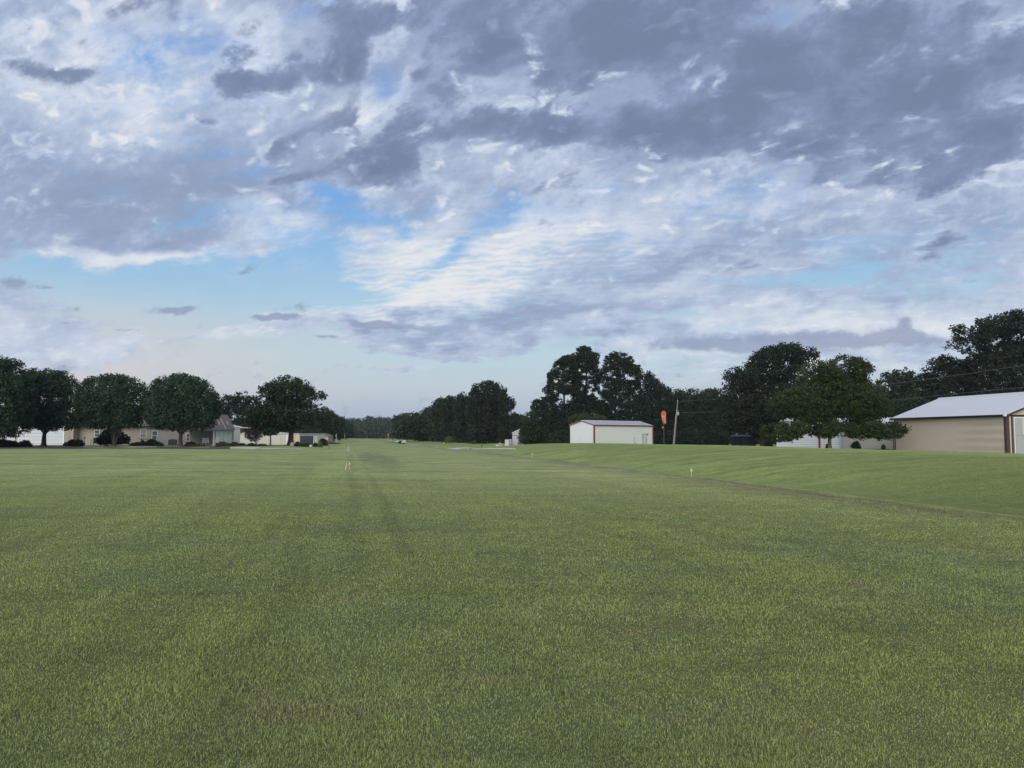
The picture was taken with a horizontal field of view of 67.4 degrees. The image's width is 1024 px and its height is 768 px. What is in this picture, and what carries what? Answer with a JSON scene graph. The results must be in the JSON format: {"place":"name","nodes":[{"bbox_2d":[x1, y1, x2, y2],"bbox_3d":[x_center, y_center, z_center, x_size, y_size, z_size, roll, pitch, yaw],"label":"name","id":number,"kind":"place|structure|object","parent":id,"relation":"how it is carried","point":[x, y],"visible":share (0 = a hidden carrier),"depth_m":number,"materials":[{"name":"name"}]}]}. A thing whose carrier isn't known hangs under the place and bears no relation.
{"place":"outdoors","nodes":[
{"label":"outdoors","id":0,"kind":"place"},
{"bbox_2d":[230,447,261,448],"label":"driveway","id":1,"kind":"structure","parent":0,"point":[247,447],"depth_m":96.85,"materials":[{"name":"concrete"}]},
{"bbox_2d":[259,448,292,448],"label":"path","id":2,"kind":"structure","parent":0,"point":[275,448],"depth_m":87.27,"materials":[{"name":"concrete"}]},
{"bbox_2d":[435,447,474,449],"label":"path","id":3,"kind":"structure","parent":0,"point":[459,448],"depth_m":119.97,"materials":[{"name":"concrete"}]},
{"bbox_2d":[470,448,515,448],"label":"concrete apron","id":4,"kind":"object","parent":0,"point":[492,448],"visible":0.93,"depth_m":94.31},
{"bbox_2d":[38,444,954,451],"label":"grass","id":5,"kind":"structure","parent":0,"point":[288,444],"depth_m":105.12,"materials":[{"name":"green plant"}]},
{"bbox_2d":[0,438,1023,767],"bbox_3d":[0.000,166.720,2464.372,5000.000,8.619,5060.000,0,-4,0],"label":"ground","id":6,"kind":"structure","parent":0,"point":[388,458],"depth_m":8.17,"materials":[{"name":"green plant"}]},
{"bbox_2d":[93,429,130,444],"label":"evergreen shrub","id":7,"kind":"object","parent":6,"relation":"on","point":[104,438],"visible":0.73,"depth_m":113.32,"materials":[{"name":"green plant"}]},
{"bbox_2d":[0,445,229,448],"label":"mulch bed","id":8,"kind":"object","parent":6,"relation":"on","point":[93,447],"visible":0.87,"depth_m":94.49,"materials":[{"name":"brown wood"}]},
{"bbox_2d":[0,439,14,446],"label":"shrub","id":9,"kind":"object","parent":8,"relation":"on","point":[6,443],"visible":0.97,"depth_m":100.19,"materials":[{"name":"green plant"}]},
{"bbox_2d":[9,440,21,446],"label":"shrub","id":10,"kind":"object","parent":8,"relation":"on","point":[16,443],"visible":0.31,"depth_m":102.25,"materials":[{"name":"green plant"}]},
{"bbox_2d":[0,355,40,438],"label":"pear tree","id":11,"kind":"object","parent":8,"relation":"on","point":[11,414],"visible":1,"depth_m":94.97,"materials":[{"name":"green plant"}]},
{"bbox_2d":[19,440,32,446],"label":"shrub","id":12,"kind":"object","parent":8,"relation":"on","point":[25,443],"visible":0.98,"depth_m":103.27,"materials":[{"name":"green plant"}]},
{"bbox_2d":[3,367,81,446],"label":"pear tree","id":13,"kind":"object","parent":8,"relation":"on","point":[55,414],"visible":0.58,"depth_m":102.70,"materials":[{"name":"green plant"}]},
{"bbox_2d":[65,439,80,445],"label":"shrub","id":14,"kind":"object","parent":8,"relation":"on","point":[72,442],"visible":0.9,"depth_m":109.22,"materials":[{"name":"green plant"}]},
{"bbox_2d":[75,439,84,445],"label":"shrub","id":15,"kind":"object","parent":8,"relation":"on","point":[81,442],"visible":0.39,"depth_m":111.48,"materials":[{"name":"green plant"}]},
{"bbox_2d":[70,372,148,446],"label":"pear tree","id":16,"kind":"object","parent":8,"relation":"on","point":[104,406],"visible":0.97,"depth_m":103.17,"materials":[{"name":"green plant"}]},
{"bbox_2d":[139,372,223,446],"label":"pear tree","id":17,"kind":"object","parent":8,"relation":"on","point":[181,411],"visible":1,"depth_m":103.24,"materials":[{"name":"green plant"}]},
{"bbox_2d":[0,412,233,444],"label":"house","id":18,"kind":"structure","parent":6,"relation":"on","point":[145,433],"depth_m":123.66,"materials":[{"name":"beige paint"}]},
{"bbox_2d":[17,427,64,444],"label":"garage door","id":19,"kind":"structure","parent":18,"relation":"in","point":[35,437],"depth_m":122.08,"materials":[{"name":"white paint"}]},
{"bbox_2d":[93,430,99,437],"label":"window","id":20,"kind":"structure","parent":18,"relation":"in","point":[96,432],"depth_m":123.70,"materials":[{"name":"white glass"}]},
{"bbox_2d":[139,429,146,438],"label":"window","id":21,"kind":"structure","parent":18,"relation":"in","point":[143,432],"depth_m":123.70,"materials":[{"name":"white glass"}]},
{"bbox_2d":[152,431,157,439],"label":"window","id":22,"kind":"structure","parent":18,"relation":"in","point":[154,433],"depth_m":123.70,"materials":[{"name":"white glass"}]},
{"bbox_2d":[183,414,235,445],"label":"porch","id":23,"kind":"object","parent":18,"relation":"attached to","point":[224,428],"visible":0.62,"depth_m":121.91,"materials":[{"name":"beige"}]},
{"bbox_2d":[131,441,144,445],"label":"shrub","id":24,"kind":"object","parent":6,"relation":"on","point":[141,443],"visible":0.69,"depth_m":112.70,"materials":[{"name":"green plant"}]},
{"bbox_2d":[144,439,156,445],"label":"shrub","id":25,"kind":"object","parent":6,"relation":"on","point":[149,442],"visible":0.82,"depth_m":112.10,"materials":[{"name":"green plant"}]},
{"bbox_2d":[153,441,163,445],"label":"shrub","id":26,"kind":"object","parent":6,"relation":"on","point":[156,443],"visible":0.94,"depth_m":111.30,"materials":[{"name":"green plant"}]},
{"bbox_2d":[156,437,165,445],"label":"privacy screen","id":27,"kind":"object","parent":6,"relation":"on","point":[161,439],"visible":0.69,"depth_m":117.33,"materials":[{"name":"white paint"}]},
{"bbox_2d":[168,439,176,444],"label":"air conditioner","id":28,"kind":"object","parent":6,"relation":"on","point":[172,441],"visible":0.99,"depth_m":116.28,"materials":[{"name":"black metal"}]},
{"bbox_2d":[184,444,205,446],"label":"shrub","id":29,"kind":"object","parent":6,"relation":"on","point":[191,445],"visible":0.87,"depth_m":106.97,"materials":[{"name":"green plant"}]},
{"bbox_2d":[215,441,230,446],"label":"shrub","id":30,"kind":"object","parent":6,"relation":"on","point":[223,444],"visible":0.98,"depth_m":109.13,"materials":[{"name":"green plant"}]},
{"bbox_2d":[218,394,235,417],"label":"pine tree","id":31,"kind":"object","parent":6,"relation":"on","point":[226,410],"visible":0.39,"depth_m":187.82,"materials":[{"name":"green plant"}]},
{"bbox_2d":[233,425,240,442],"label":"hangar","id":32,"kind":"structure","parent":6,"relation":"on","point":[237,434],"depth_m":141.51,"materials":[{"name":"grey metal"}]},
{"bbox_2d":[227,391,249,432],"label":"pine tree","id":33,"kind":"object","parent":6,"relation":"on","point":[237,410],"visible":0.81,"depth_m":187.33,"materials":[{"name":"green plant"}]},
{"bbox_2d":[242,395,263,427],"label":"pine tree","id":34,"kind":"object","parent":6,"relation":"on","point":[256,400],"visible":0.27,"depth_m":187.55,"materials":[{"name":"green plant"}]},
{"bbox_2d":[244,428,262,444],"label":"purple leaf tree","id":35,"kind":"object","parent":6,"relation":"on","point":[250,437],"visible":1,"depth_m":120.94,"materials":[{"name":"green plant"}]},
{"bbox_2d":[240,432,283,444],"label":"hangar","id":36,"kind":"structure","parent":6,"relation":"on","point":[275,440],"depth_m":156.31,"materials":[{"name":"beige metal"}]},
{"bbox_2d":[261,428,277,445],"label":"young tree","id":37,"kind":"object","parent":6,"relation":"on","point":[270,431],"visible":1,"depth_m":118.74,"materials":[{"name":"green plant"}]},
{"bbox_2d":[244,374,332,445],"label":"oak tree","id":38,"kind":"object","parent":6,"relation":"on","point":[285,405],"visible":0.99,"depth_m":122.03,"materials":[{"name":"green plant"}]},
{"bbox_2d":[280,433,325,444],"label":"hangar","id":39,"kind":"structure","parent":6,"relation":"on","point":[284,438],"depth_m":155.25,"materials":[{"name":"beige metal"}]},
{"bbox_2d":[281,435,284,444],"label":"door","id":40,"kind":"structure","parent":39,"relation":"in","point":[282,436],"depth_m":155.34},
{"bbox_2d":[300,436,312,444],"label":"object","id":41,"kind":"object","parent":6,"relation":"on","point":[306,439],"visible":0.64,"depth_m":149.10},
{"bbox_2d":[304,424,320,432],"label":"broadleaf tree","id":42,"kind":"object","parent":6,"relation":"on","point":[310,430],"visible":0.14,"depth_m":236.96,"materials":[{"name":"green plant"}]},
{"bbox_2d":[232,415,407,438],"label":"forest","id":43,"kind":"object","parent":6,"relation":"on","point":[370,427],"visible":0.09,"depth_m":628.88,"materials":[{"name":"green plant"}]},
{"bbox_2d":[318,438,327,445],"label":"shrub","id":44,"kind":"object","parent":6,"relation":"on","point":[324,442],"visible":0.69,"depth_m":129.20,"materials":[{"name":"green plant"}]},
{"bbox_2d":[315,406,341,434],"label":"broadleaf tree","id":45,"kind":"object","parent":6,"relation":"on","point":[331,428],"visible":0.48,"depth_m":212.93,"materials":[{"name":"green plant"}]},
{"bbox_2d":[325,434,332,442],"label":"house","id":46,"kind":"structure","parent":6,"relation":"on","point":[329,437],"depth_m":190.78,"materials":[{"name":"brown"}]},
{"bbox_2d":[332,414,343,441],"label":"broadleaf tree","id":47,"kind":"object","parent":6,"relation":"on","point":[338,432],"visible":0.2,"depth_m":248.48,"materials":[{"name":"green plant"}]},
{"bbox_2d":[338,416,347,439],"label":"broadleaf tree","id":48,"kind":"object","parent":6,"relation":"on","point":[344,422],"visible":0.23,"depth_m":297.88,"materials":[{"name":"green plant"}]},
{"bbox_2d":[390,412,410,438],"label":"broadleaf tree","id":49,"kind":"object","parent":6,"relation":"on","point":[395,419],"visible":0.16,"depth_m":355.56,"materials":[{"name":"green plant"}]},
{"bbox_2d":[406,411,418,431],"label":"broadleaf tree","id":50,"kind":"object","parent":6,"relation":"on","point":[412,414],"visible":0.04,"depth_m":295.56,"materials":[{"name":"green plant"}]},
{"bbox_2d":[419,406,430,440],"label":"broadleaf tree","id":51,"kind":"object","parent":6,"relation":"on","point":[422,411],"visible":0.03,"depth_m":254.84,"materials":[{"name":"green plant"}]},
{"bbox_2d":[425,396,447,441],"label":"broadleaf tree","id":52,"kind":"object","parent":6,"relation":"on","point":[434,417],"visible":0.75,"depth_m":229.48,"materials":[{"name":"green plant"}]},
{"bbox_2d":[438,394,456,441],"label":"broadleaf tree","id":53,"kind":"object","parent":6,"relation":"on","point":[447,420],"visible":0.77,"depth_m":215.01,"materials":[{"name":"green plant"}]},
{"bbox_2d":[444,436,453,442],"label":"flowering bush","id":54,"kind":"object","parent":6,"relation":"on","point":[448,439],"visible":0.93,"depth_m":203.62,"materials":[{"name":"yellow plant"}]},
{"bbox_2d":[451,391,470,442],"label":"broadleaf tree","id":55,"kind":"object","parent":6,"relation":"on","point":[460,428],"visible":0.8,"depth_m":203.11,"materials":[{"name":"green plant"}]},
{"bbox_2d":[465,380,506,443],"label":"broadleaf tree","id":56,"kind":"object","parent":6,"relation":"on","point":[485,397],"visible":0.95,"depth_m":185.70,"materials":[{"name":"green plant"}]},
{"bbox_2d":[496,387,516,442],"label":"broadleaf tree","id":57,"kind":"object","parent":6,"relation":"on","point":[504,434],"visible":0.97,"depth_m":181.47,"materials":[{"name":"green plant"}]},
{"bbox_2d":[512,429,522,444],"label":"shed","id":58,"kind":"structure","parent":6,"relation":"on","point":[515,434],"depth_m":129.66,"materials":[{"name":"white metal"}]},
{"bbox_2d":[508,411,528,438],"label":"broadleaf tree","id":59,"kind":"object","parent":6,"relation":"on","point":[515,420],"visible":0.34,"depth_m":235.03,"materials":[{"name":"green plant"}]},
{"bbox_2d":[516,410,551,444],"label":"cedar tree","id":60,"kind":"object","parent":6,"relation":"on","point":[537,430],"visible":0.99,"depth_m":120.88,"materials":[{"name":"green plant"}]},
{"bbox_2d":[530,353,583,436],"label":"pine tree","id":61,"kind":"object","parent":6,"relation":"on","point":[547,408],"visible":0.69,"depth_m":166.36,"materials":[{"name":"green plant"}]},
{"bbox_2d":[548,429,569,442],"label":"hedge bush","id":62,"kind":"object","parent":6,"relation":"on","point":[561,436],"visible":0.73,"depth_m":155.22,"materials":[{"name":"green plant"}]},
{"bbox_2d":[232,394,892,443],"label":"forest","id":63,"kind":"object","parent":6,"relation":"on","point":[418,427],"visible":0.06,"depth_m":241.56,"materials":[{"name":"green plant"}]},
{"bbox_2d":[566,413,605,428],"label":"broadleaf tree","id":64,"kind":"object","parent":6,"relation":"on","point":[574,418],"visible":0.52,"depth_m":159.61,"materials":[{"name":"green plant"}]},
{"bbox_2d":[568,345,611,418],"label":"pine tree","id":65,"kind":"object","parent":6,"relation":"on","point":[587,361],"visible":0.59,"depth_m":170.31,"materials":[{"name":"green plant"}]},
{"bbox_2d":[569,420,653,443],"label":"hangar","id":66,"kind":"structure","parent":6,"relation":"on","point":[605,431],"depth_m":143.79,"materials":[{"name":"white metal"}]},
{"bbox_2d":[643,434,646,443],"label":"door","id":67,"kind":"structure","parent":66,"relation":"in","point":[644,435],"depth_m":150.63,"materials":[{"name":"white metal"}]},
{"bbox_2d":[597,351,655,429],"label":"pine tree","id":68,"kind":"object","parent":6,"relation":"on","point":[634,407],"visible":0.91,"depth_m":168.29,"materials":[{"name":"green plant"}]},
{"bbox_2d":[640,370,666,443],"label":"pine tree","id":69,"kind":"object","parent":6,"relation":"on","point":[654,397],"visible":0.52,"depth_m":168.96,"materials":[{"name":"green plant"}]},
{"bbox_2d":[661,411,665,427],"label":"windsock","id":70,"kind":"object","parent":6,"relation":"on","point":[663,414],"visible":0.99,"depth_m":132.01,"materials":[{"name":"fabric"}]},
{"bbox_2d":[658,382,684,434],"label":"broadleaf tree","id":71,"kind":"object","parent":6,"relation":"on","point":[671,409],"visible":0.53,"depth_m":180.99,"materials":[{"name":"green plant"}]},
{"bbox_2d":[673,400,678,443],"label":"utility pole","id":72,"kind":"object","parent":6,"relation":"on","point":[677,413],"visible":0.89,"depth_m":137.73,"materials":[{"name":"grey wood"}]},
{"bbox_2d":[685,387,1019,412],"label":"power cable","id":73,"kind":"object","parent":72,"relation":"attached to","point":[898,399],"visible":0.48,"depth_m":114.30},
{"bbox_2d":[692,365,1022,400],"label":"power cable","id":74,"kind":"object","parent":72,"relation":"attached to","point":[901,382],"visible":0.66,"depth_m":115.10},
{"bbox_2d":[676,387,703,435],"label":"broadleaf tree","id":75,"kind":"object","parent":6,"relation":"on","point":[690,420],"visible":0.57,"depth_m":178.15,"materials":[{"name":"green plant"}]},
{"bbox_2d":[654,430,730,444],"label":"hedge bush","id":76,"kind":"object","parent":6,"relation":"on","point":[706,437],"visible":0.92,"depth_m":159.14,"materials":[{"name":"green plant"}]},
{"bbox_2d":[694,387,727,440],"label":"broadleaf tree","id":77,"kind":"object","parent":6,"relation":"on","point":[708,419],"visible":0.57,"depth_m":174.61,"materials":[{"name":"green plant"}]},
{"bbox_2d":[730,435,755,445],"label":"shed","id":78,"kind":"structure","parent":6,"relation":"on","point":[743,440],"depth_m":134.68,"materials":[{"name":"blue wood"}]},
{"bbox_2d":[743,438,748,445],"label":"door","id":79,"kind":"structure","parent":78,"relation":"in","point":[745,440],"depth_m":134.19,"materials":[{"name":"black"}]},
{"bbox_2d":[713,341,820,445],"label":"maple tree","id":80,"kind":"object","parent":6,"relation":"on","point":[745,384],"visible":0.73,"depth_m":124.62,"materials":[{"name":"green plant"}]},
{"bbox_2d":[764,441,773,446],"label":"shrub","id":81,"kind":"object","parent":6,"relation":"on","point":[767,443],"visible":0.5,"depth_m":107.33,"materials":[{"name":"green plant"}]},
{"bbox_2d":[777,418,845,447],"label":"barn","id":82,"kind":"structure","parent":6,"relation":"on","point":[813,441],"depth_m":114.51,"materials":[{"name":"white metal"}]},
{"bbox_2d":[756,353,911,447],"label":"pecan tree","id":83,"kind":"object","parent":6,"relation":"on","point":[800,403],"visible":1,"depth_m":92.78,"materials":[{"name":"green plant"}]},
{"bbox_2d":[850,440,860,448],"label":"shrub","id":84,"kind":"object","parent":6,"relation":"on","point":[856,444],"visible":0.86,"depth_m":103.32,"materials":[{"name":"green plant"}]},
{"bbox_2d":[843,417,894,449],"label":"barn","id":85,"kind":"structure","parent":6,"relation":"on","point":[872,443],"depth_m":108.27,"materials":[{"name":"beige metal"}]},
{"bbox_2d":[868,383,892,413],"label":"broadleaf tree","id":86,"kind":"object","parent":6,"relation":"on","point":[883,387],"visible":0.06,"depth_m":146.62,"materials":[{"name":"green plant"}]},
{"bbox_2d":[875,366,921,415],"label":"broadleaf tree","id":87,"kind":"object","parent":6,"relation":"on","point":[896,390],"visible":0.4,"depth_m":148.86,"materials":[{"name":"green plant"}]},
{"bbox_2d":[889,394,929,417],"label":"broadleaf tree","id":88,"kind":"object","parent":6,"relation":"on","point":[902,405],"visible":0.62,"depth_m":134.90,"materials":[{"name":"green plant"}]},
{"bbox_2d":[908,372,937,403],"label":"broadleaf tree","id":89,"kind":"object","parent":6,"relation":"on","point":[922,377],"visible":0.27,"depth_m":151.48,"materials":[{"name":"green plant"}]},
{"bbox_2d":[919,353,981,401],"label":"broadleaf tree","id":90,"kind":"object","parent":6,"relation":"on","point":[952,367],"visible":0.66,"depth_m":145.29,"materials":[{"name":"green plant"}]},
{"bbox_2d":[889,392,1023,453],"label":"hangar","id":91,"kind":"structure","parent":6,"relation":"on","point":[993,423],"depth_m":87.75,"materials":[{"name":"beige metal"}]},
{"bbox_2d":[1013,417,1023,453],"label":"sliding door","id":92,"kind":"structure","parent":91,"relation":"in","point":[1018,422],"depth_m":80.45,"materials":[{"name":"white paint"}]},
{"bbox_2d":[941,308,1023,395],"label":"oak tree","id":93,"kind":"object","parent":6,"relation":"on","point":[985,334],"visible":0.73,"depth_m":137.05,"materials":[{"name":"green plant"}]},
{"bbox_2d":[0,0,1023,434],"label":"sky","id":94,"kind":"structure","parent":0,"point":[389,207],"materials":[{"name":"blue"}]}
]}

